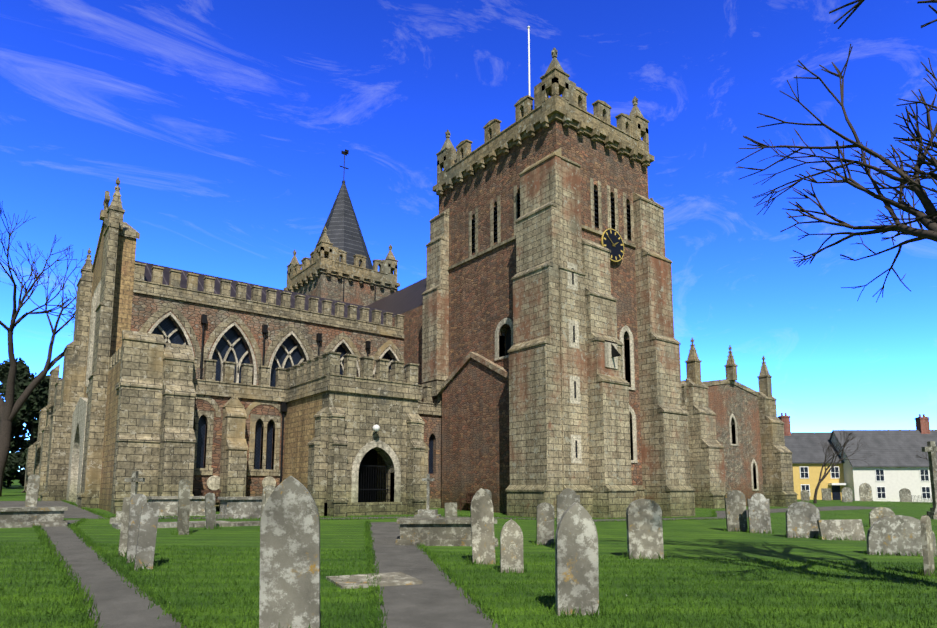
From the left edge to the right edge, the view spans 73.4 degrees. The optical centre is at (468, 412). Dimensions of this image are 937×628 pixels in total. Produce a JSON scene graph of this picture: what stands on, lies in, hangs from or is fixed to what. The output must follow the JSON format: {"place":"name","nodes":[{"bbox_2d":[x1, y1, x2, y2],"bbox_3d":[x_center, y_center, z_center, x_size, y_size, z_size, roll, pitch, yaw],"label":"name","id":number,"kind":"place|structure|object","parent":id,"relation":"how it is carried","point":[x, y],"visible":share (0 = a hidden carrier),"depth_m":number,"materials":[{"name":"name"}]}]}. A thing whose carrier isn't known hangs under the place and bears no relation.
{"place":"outdoors","nodes":[
{"label":"outdoors","id":0,"kind":"place"},
{"bbox_2d":[41,520,187,627],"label":"path","id":1,"kind":"structure","parent":0,"point":[118,602],"depth_m":8.58,"materials":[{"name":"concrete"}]},
{"bbox_2d":[87,317,432,473],"bbox_3d":[-11.392,-1.451,35.988,16.820,9.870,10.500,5,-9,-37],"label":"church glass","id":2,"kind":"object","parent":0,"point":[167,325],"visible":0.12,"depth_m":33.92,"materials":[{"name":"black glass"}]},
{"bbox_2d":[366,278,425,317],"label":"roof","id":3,"kind":"structure","parent":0,"point":[406,299],"depth_m":45.25,"materials":[{"name":"grey tile"}]},
{"bbox_2d":[66,262,758,503],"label":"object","id":4,"kind":"structure","parent":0,"point":[77,452],"depth_m":32.45,"materials":[{"name":"beige stone"}]},
{"bbox_2d":[200,149,629,501],"bbox_3d":[-7.318,-10.372,39.725,18.025,32.750,32.250,5,-9,-37],"label":"church ironwork","id":5,"kind":"object","parent":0,"point":[283,405],"visible":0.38,"depth_m":32.70,"materials":[{"name":"black metal"}]},
{"bbox_2d":[130,272,763,505],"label":"wall","id":6,"kind":"structure","parent":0,"point":[725,401],"depth_m":46.72,"materials":[{"name":"stone"}]},
{"bbox_2d":[0,480,936,627],"bbox_3d":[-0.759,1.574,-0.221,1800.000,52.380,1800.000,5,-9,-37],"label":"ground grass","id":7,"kind":"structure","parent":0,"point":[686,539],"depth_m":12.42,"materials":[{"name":"green plant"}]},
{"bbox_2d":[0,357,36,485],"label":"yew","id":8,"kind":"object","parent":7,"relation":"on","point":[5,368],"visible":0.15,"depth_m":63.40,"materials":[{"name":"green plant"}]},
{"bbox_2d":[0,370,60,487],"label":"yew","id":9,"kind":"object","parent":7,"relation":"on","point":[28,412],"depth_m":59.79,"materials":[{"name":"green plant"}]},
{"bbox_2d":[0,506,67,527],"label":"chest tomb","id":10,"kind":"object","parent":7,"relation":"on","point":[19,517],"visible":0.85,"depth_m":18.36,"materials":[{"name":"grey stone"}]},
{"bbox_2d":[0,201,86,496],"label":"bare tree","id":11,"kind":"object","parent":7,"relation":"on","point":[9,409],"visible":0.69,"depth_m":41.17,"materials":[{"name":"brown plant"}]},
{"bbox_2d":[0,501,101,518],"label":"path apron","id":12,"kind":"object","parent":7,"relation":"on","point":[73,511],"depth_m":29.01,"materials":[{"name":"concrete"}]},
{"bbox_2d":[25,474,39,506],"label":"headstone","id":13,"kind":"object","parent":12,"relation":"on","point":[32,491],"visible":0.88,"depth_m":24.04,"materials":[{"name":"grey stone"}]},
{"bbox_2d":[118,497,130,556],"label":"headstone","id":14,"kind":"object","parent":7,"relation":"on","point":[123,541],"visible":0.21,"depth_m":12.37,"materials":[{"name":"grey stone"}]},
{"bbox_2d":[109,471,144,523],"bbox_3d":[-10.896,2.846,20.428,1.000,1.893,0.800,0,-7,2],"label":"cross","id":15,"kind":"object","parent":7,"relation":"on","point":[134,480],"visible":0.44,"depth_m":20.42,"materials":[{"name":"grey stone"}]},
{"bbox_2d":[127,494,146,562],"bbox_3d":[-6.118,2.267,11.571,0.270,1.546,0.080,5,-16,-33],"label":"headstone","id":16,"kind":"object","parent":7,"relation":"on","point":[138,502],"visible":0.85,"depth_m":11.57,"materials":[{"name":"grey stone"}]},
{"bbox_2d":[134,502,158,569],"bbox_3d":[-5.503,2.245,10.723,0.276,1.438,0.080,10,-21,-34],"label":"headstone","id":17,"kind":"object","parent":7,"relation":"on","point":[147,534],"visible":0.88,"depth_m":10.73,"materials":[{"name":"grey stone"}]},
{"bbox_2d":[112,520,230,528],"bbox_3d":[-9.178,3.521,19.506,3.200,0.220,1.000,5,-9,-37],"label":"ledger","id":18,"kind":"object","parent":7,"relation":"on","point":[160,525],"visible":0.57,"depth_m":19.07,"materials":[{"name":"grey stone"}]},
{"bbox_2d":[146,496,204,516],"bbox_3d":[-11.523,3.778,24.797,2.100,0.950,1.100,5,-9,-37],"label":"chest tomb","id":19,"kind":"object","parent":7,"relation":"on","point":[168,505],"visible":0.5,"depth_m":24.32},
{"bbox_2d":[177,479,190,534],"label":"headstone","id":20,"kind":"object","parent":7,"relation":"on","point":[183,506],"visible":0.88,"depth_m":16.98,"materials":[{"name":"grey stone"}]},
{"bbox_2d":[194,490,220,502],"bbox_3d":[-11.184,3.906,27.758,1.700,0.950,0.550,5,-9,-37],"label":"bench","id":21,"kind":"object","parent":7,"relation":"on","point":[196,492],"visible":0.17,"depth_m":27.79,"materials":[{"name":"brown wood"}]},
{"bbox_2d":[205,493,215,528],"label":"headstone","id":22,"kind":"object","parent":7,"relation":"on","point":[210,510],"visible":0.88,"depth_m":18.82,"materials":[{"name":"grey stone"}]},
{"bbox_2d":[193,521,259,527],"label":"stone kerb","id":23,"kind":"structure","parent":7,"relation":"on","point":[247,523],"depth_m":20.04,"materials":[{"name":"grey stone"}]},
{"bbox_2d":[84,224,386,511],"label":"church wall","id":24,"kind":"structure","parent":7,"relation":"on","point":[299,435],"depth_m":29.67,"materials":[{"name":"beige stone"}]},
{"bbox_2d":[216,497,261,518],"bbox_3d":[-8.531,3.762,24.360,2.100,1.000,1.100,5,-9,-37],"label":"chest tomb","id":25,"kind":"object","parent":7,"relation":"on","point":[238,507],"visible":0.5,"depth_m":23.79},
{"bbox_2d":[260,485,274,523],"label":"headstone","id":26,"kind":"object","parent":7,"relation":"on","point":[269,488],"visible":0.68,"depth_m":18.76,"materials":[{"name":"grey stone"}]},
{"bbox_2d":[265,491,272,503],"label":"headstone","id":27,"kind":"object","parent":7,"relation":"on","point":[268,494],"visible":0.21,"depth_m":16.38,"materials":[{"name":"grey stone"}]},
{"bbox_2d":[259,476,319,627],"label":"headstone","id":28,"kind":"object","parent":7,"relation":"on","point":[290,556],"visible":1,"depth_m":6.44,"materials":[{"name":"grey stone"}]},
{"bbox_2d":[326,572,421,588],"bbox_3d":[-1.478,2.657,9.771,1.250,0.150,0.950,4,-6,-27],"label":"fallen slab","id":29,"kind":"object","parent":7,"relation":"on","point":[392,579],"depth_m":9.64,"materials":[{"name":"grey stone"}]},
{"bbox_2d":[21,148,797,516],"bbox_3d":[-2.656,-0.895,48.950,50.000,19.785,42.970,5,-9,-37],"label":"grey church ashlar","id":30,"kind":"object","parent":7,"relation":"on","point":[159,386],"visible":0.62,"depth_m":29.05,"materials":[{"name":"grey stone"}]},
{"bbox_2d":[135,261,388,323],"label":"battlements","id":31,"kind":"structure","parent":30,"relation":"on","point":[166,275],"depth_m":37.87,"materials":[{"name":"grey stone"}]},
{"bbox_2d":[373,425,379,430],"bbox_3d":[-4.071,0.680,27.738,0.320,0.320,0.320,5,-9,-37],"label":"lamp","id":32,"kind":"object","parent":30,"relation":"on","point":[376,427],"visible":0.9,"depth_m":27.63,"materials":[{"name":"white glass"}]},
{"bbox_2d":[284,47,654,291],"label":"battlements","id":33,"kind":"object","parent":30,"relation":"on","point":[567,109],"visible":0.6,"depth_m":34.53,"materials":[{"name":"stone"}]},
{"bbox_2d":[315,183,372,269],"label":"spire","id":34,"kind":"structure","parent":33,"relation":"on","point":[343,232],"depth_m":56.10,"materials":[{"name":"grey tile"}]},
{"bbox_2d":[527,26,530,95],"bbox_3d":[3.609,-18.549,37.095,0.166,9.340,0.166,2,-7,-15],"label":"flagpole","id":35,"kind":"object","parent":33,"relation":"on","point":[528,27],"visible":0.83,"depth_m":37.35,"materials":[{"name":"white metal"}]},
{"bbox_2d":[358,211,594,501],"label":"dark church interiors","id":36,"kind":"object","parent":30,"relation":"in","point":[369,457],"visible":0.15,"depth_m":30.41,"materials":[{"name":"black"}]},
{"bbox_2d":[601,228,623,261],"bbox_3d":[7.415,-8.598,32.228,1.720,1.720,0.069,5,-9,-37],"label":"tower clock","id":37,"kind":"object","parent":30,"relation":"attached to","point":[617,253],"visible":0.88,"depth_m":32.21,"materials":[{"name":"black metal"}]},
{"bbox_2d":[685,338,771,397],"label":"pinnacles","id":38,"kind":"object","parent":30,"relation":"on","point":[693,368],"visible":0.98,"depth_m":48.19,"materials":[{"name":"stone"}]},
{"bbox_2d":[192,120,648,513],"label":"wall","id":39,"kind":"structure","parent":7,"relation":"on","point":[468,430],"depth_m":33.38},
{"bbox_2d":[414,474,440,517],"bbox_3d":[-1.619,3.458,25.123,1.000,2.028,0.800,0,-7,2],"label":"stone cross","id":40,"kind":"object","parent":7,"relation":"on","point":[427,512],"visible":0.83,"depth_m":24.79,"materials":[{"name":"grey stone"}]},
{"bbox_2d":[369,522,497,627],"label":"porch path","id":41,"kind":"structure","parent":7,"relation":"on","point":[434,599],"depth_m":8.75,"materials":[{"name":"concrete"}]},
{"bbox_2d":[395,517,497,546],"bbox_3d":[-0.563,3.099,15.936,2.500,0.820,1.300,0,-7,-4],"label":"chest tomb","id":42,"kind":"object","parent":7,"relation":"on","point":[447,531],"visible":0.67,"depth_m":15.36,"materials":[{"name":"grey stone"}]},
{"bbox_2d":[445,502,456,516],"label":"headstone","id":43,"kind":"object","parent":7,"relation":"on","point":[450,509],"visible":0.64,"depth_m":24.05,"materials":[{"name":"grey stone"}]},
{"bbox_2d":[459,493,474,510],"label":"bench","id":44,"kind":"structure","parent":7,"relation":"on","point":[467,499],"depth_m":33.38,"materials":[{"name":"brown wood"}]},
{"bbox_2d":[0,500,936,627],"bbox_3d":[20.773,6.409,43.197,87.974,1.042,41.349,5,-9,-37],"label":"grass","id":45,"kind":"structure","parent":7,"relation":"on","point":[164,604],"depth_m":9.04,"materials":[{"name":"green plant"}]},
{"bbox_2d":[470,488,495,563],"bbox_3d":[0.277,2.343,12.176,0.441,1.756,0.080,-1,-8,-7],"label":"headstone","id":46,"kind":"object","parent":7,"relation":"on","point":[482,526],"visible":0.92,"depth_m":12.15,"materials":[{"name":"grey stone"}]},
{"bbox_2d":[483,489,491,499],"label":"headstone","id":47,"kind":"object","parent":7,"relation":"on","point":[488,492],"visible":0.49,"depth_m":24.02,"materials":[{"name":"grey stone"}]},
{"bbox_2d":[99,506,887,521],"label":"path","id":48,"kind":"structure","parent":7,"relation":"on","point":[721,514],"depth_m":30.83,"materials":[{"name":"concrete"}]},
{"bbox_2d":[500,519,523,572],"bbox_3d":[0.763,2.501,11.086,0.403,1.226,0.080,0,-6,-6],"label":"headstone","id":49,"kind":"object","parent":7,"relation":"on","point":[511,545],"visible":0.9,"depth_m":11.06,"materials":[{"name":"grey stone"}]},
{"bbox_2d":[536,502,553,544],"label":"headstone","id":50,"kind":"object","parent":7,"relation":"on","point":[545,521],"visible":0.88,"depth_m":16.03,"materials":[{"name":"grey stone"}]},
{"bbox_2d":[557,488,579,524],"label":"headstone","id":51,"kind":"object","parent":7,"relation":"on","point":[567,498],"visible":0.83,"depth_m":14.90,"materials":[{"name":"grey stone"}]},
{"bbox_2d":[422,155,725,518],"bbox_3d":[3.578,-1.130,45.454,21.610,19.400,29.710,5,-9,-37],"label":"pale church ashlar","id":52,"kind":"object","parent":7,"relation":"on","point":[547,419],"visible":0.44,"depth_m":30.41,"materials":[{"name":"beige stone"}]},
{"bbox_2d":[555,502,598,615],"bbox_3d":[1.328,1.931,7.697,0.516,1.656,0.100,1,-6,-8],"label":"headstone","id":53,"kind":"object","parent":7,"relation":"on","point":[576,565],"visible":1,"depth_m":7.66,"materials":[{"name":"grey stone"}]},
{"bbox_2d":[626,499,663,558],"bbox_3d":[3.788,2.640,13.484,0.779,1.574,0.100,0,-6,-10],"label":"headstone","id":54,"kind":"object","parent":7,"relation":"on","point":[644,525],"visible":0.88,"depth_m":13.45,"materials":[{"name":"grey stone"}]},
{"bbox_2d":[724,490,747,531],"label":"headstone","id":55,"kind":"object","parent":7,"relation":"on","point":[735,510],"visible":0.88,"depth_m":21.97,"materials":[{"name":"grey stone"}]},
{"bbox_2d":[747,493,771,533],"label":"headstone","id":56,"kind":"object","parent":7,"relation":"on","point":[759,518],"visible":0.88,"depth_m":21.37,"materials":[{"name":"grey stone"}]},
{"bbox_2d":[785,501,819,537],"bbox_3d":[10.518,3.510,19.743,1.044,1.430,0.100,1,-6,-1],"label":"headstone","id":57,"kind":"object","parent":7,"relation":"on","point":[802,517],"visible":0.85,"depth_m":19.71,"materials":[{"name":"grey stone"}]},
{"bbox_2d":[800,490,809,500],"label":"headstone","id":58,"kind":"object","parent":7,"relation":"on","point":[805,496],"visible":0.88,"depth_m":68.13,"materials":[{"name":"grey stone"}]},
{"bbox_2d":[792,463,844,499],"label":"yellow house walls","id":59,"kind":"structure","parent":7,"relation":"on","point":[812,480],"depth_m":78.13,"materials":[{"name":"yellow paint"}]},
{"bbox_2d":[784,432,844,462],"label":"roof","id":60,"kind":"structure","parent":59,"relation":"on","point":[804,447],"depth_m":80.14,"materials":[{"name":"grey tile"}]},
{"bbox_2d":[778,413,790,435],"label":"chimney","id":61,"kind":"object","parent":60,"relation":"on","point":[785,419],"visible":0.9,"depth_m":82.09,"materials":[{"name":"red brick"}]},
{"bbox_2d":[800,467,840,499],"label":"window panes","id":62,"kind":"structure","parent":59,"relation":"in","point":[836,494],"depth_m":78.02,"materials":[{"name":"black glass"}]},
{"bbox_2d":[799,466,846,495],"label":"window frames","id":63,"kind":"structure","parent":59,"relation":"attached to","point":[804,472],"depth_m":78.05,"materials":[{"name":"white wood"}]},
{"bbox_2d":[821,488,831,500],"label":"headstone","id":64,"kind":"object","parent":7,"relation":"on","point":[826,493],"visible":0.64,"depth_m":74.29,"materials":[{"name":"grey stone"}]},
{"bbox_2d":[736,0,936,302],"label":"bare tree","id":65,"kind":"object","parent":7,"relation":"on","point":[927,219],"visible":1,"depth_m":11.29,"materials":[{"name":"brown plant"}]},
{"bbox_2d":[817,519,865,540],"bbox_3d":[11.437,3.734,19.217,1.336,0.917,0.100,-1,-19,-1],"label":"headstone","id":66,"kind":"object","parent":7,"relation":"on","point":[842,529],"visible":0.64,"depth_m":19.22,"materials":[{"name":"grey stone"}]},
{"bbox_2d":[813,429,874,503],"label":"bare tree","id":67,"kind":"object","parent":7,"relation":"on","point":[825,473],"visible":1,"depth_m":60.29,"materials":[{"name":"brown plant"}]},
{"bbox_2d":[841,487,852,501],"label":"headstone","id":68,"kind":"object","parent":7,"relation":"on","point":[846,493],"visible":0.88,"depth_m":67.86,"materials":[{"name":"grey stone"}]},
{"bbox_2d":[859,483,872,500],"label":"headstone","id":69,"kind":"object","parent":7,"relation":"on","point":[865,491],"visible":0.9,"depth_m":73.86,"materials":[{"name":"grey stone"}]},
{"bbox_2d":[831,433,931,501],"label":"white house walls","id":70,"kind":"structure","parent":7,"relation":"on","point":[897,480],"depth_m":75.88,"materials":[{"name":"white paint"}]},
{"bbox_2d":[829,430,936,466],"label":"roof","id":71,"kind":"structure","parent":70,"relation":"on","point":[893,448],"depth_m":77.95,"materials":[{"name":"grey tile"}]},
{"bbox_2d":[914,414,929,433],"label":"chimney","id":72,"kind":"object","parent":71,"relation":"on","point":[922,425],"visible":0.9,"depth_m":79.56,"materials":[{"name":"red brick"}]},
{"bbox_2d":[876,470,929,497],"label":"window panes","id":73,"kind":"structure","parent":70,"relation":"in","point":[881,476],"depth_m":75.74,"materials":[{"name":"black glass"}]},
{"bbox_2d":[875,469,930,498],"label":"window frames","id":74,"kind":"structure","parent":70,"relation":"attached to","point":[877,492],"depth_m":75.70,"materials":[{"name":"white wood"}]},
{"bbox_2d":[869,507,894,526],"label":"headstone","id":75,"kind":"object","parent":7,"relation":"on","point":[876,514],"visible":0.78,"depth_m":25.65,"materials":[{"name":"grey stone"}]},
{"bbox_2d":[867,515,936,556],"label":"headstone","id":76,"kind":"object","parent":7,"relation":"on","point":[891,534],"visible":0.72,"depth_m":15.10,"materials":[{"name":"grey stone"}]},
{"bbox_2d":[899,488,911,501],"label":"headstone","id":77,"kind":"object","parent":7,"relation":"on","point":[904,494],"visible":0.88,"depth_m":73.33,"materials":[{"name":"grey stone"}]},
{"bbox_2d":[911,495,931,503],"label":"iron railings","id":78,"kind":"object","parent":7,"relation":"on","point":[921,499],"visible":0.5,"depth_m":67.70,"materials":[{"name":"black"}]},
{"bbox_2d":[920,516,934,575],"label":"headstone","id":79,"kind":"object","parent":7,"relation":"on","point":[927,543],"visible":0.88,"depth_m":11.66,"materials":[{"name":"grey stone"}]},
{"bbox_2d":[921,441,936,518],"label":"tall memorial cross","id":80,"kind":"object","parent":7,"relation":"on","point":[931,448],"visible":0.92,"depth_m":33.86,"materials":[{"name":"grey stone"}]},
{"bbox_2d":[0,0,936,470],"label":"sky","id":81,"kind":"structure","parent":0,"point":[224,127],"materials":[{"name":"blue"}]}
]}

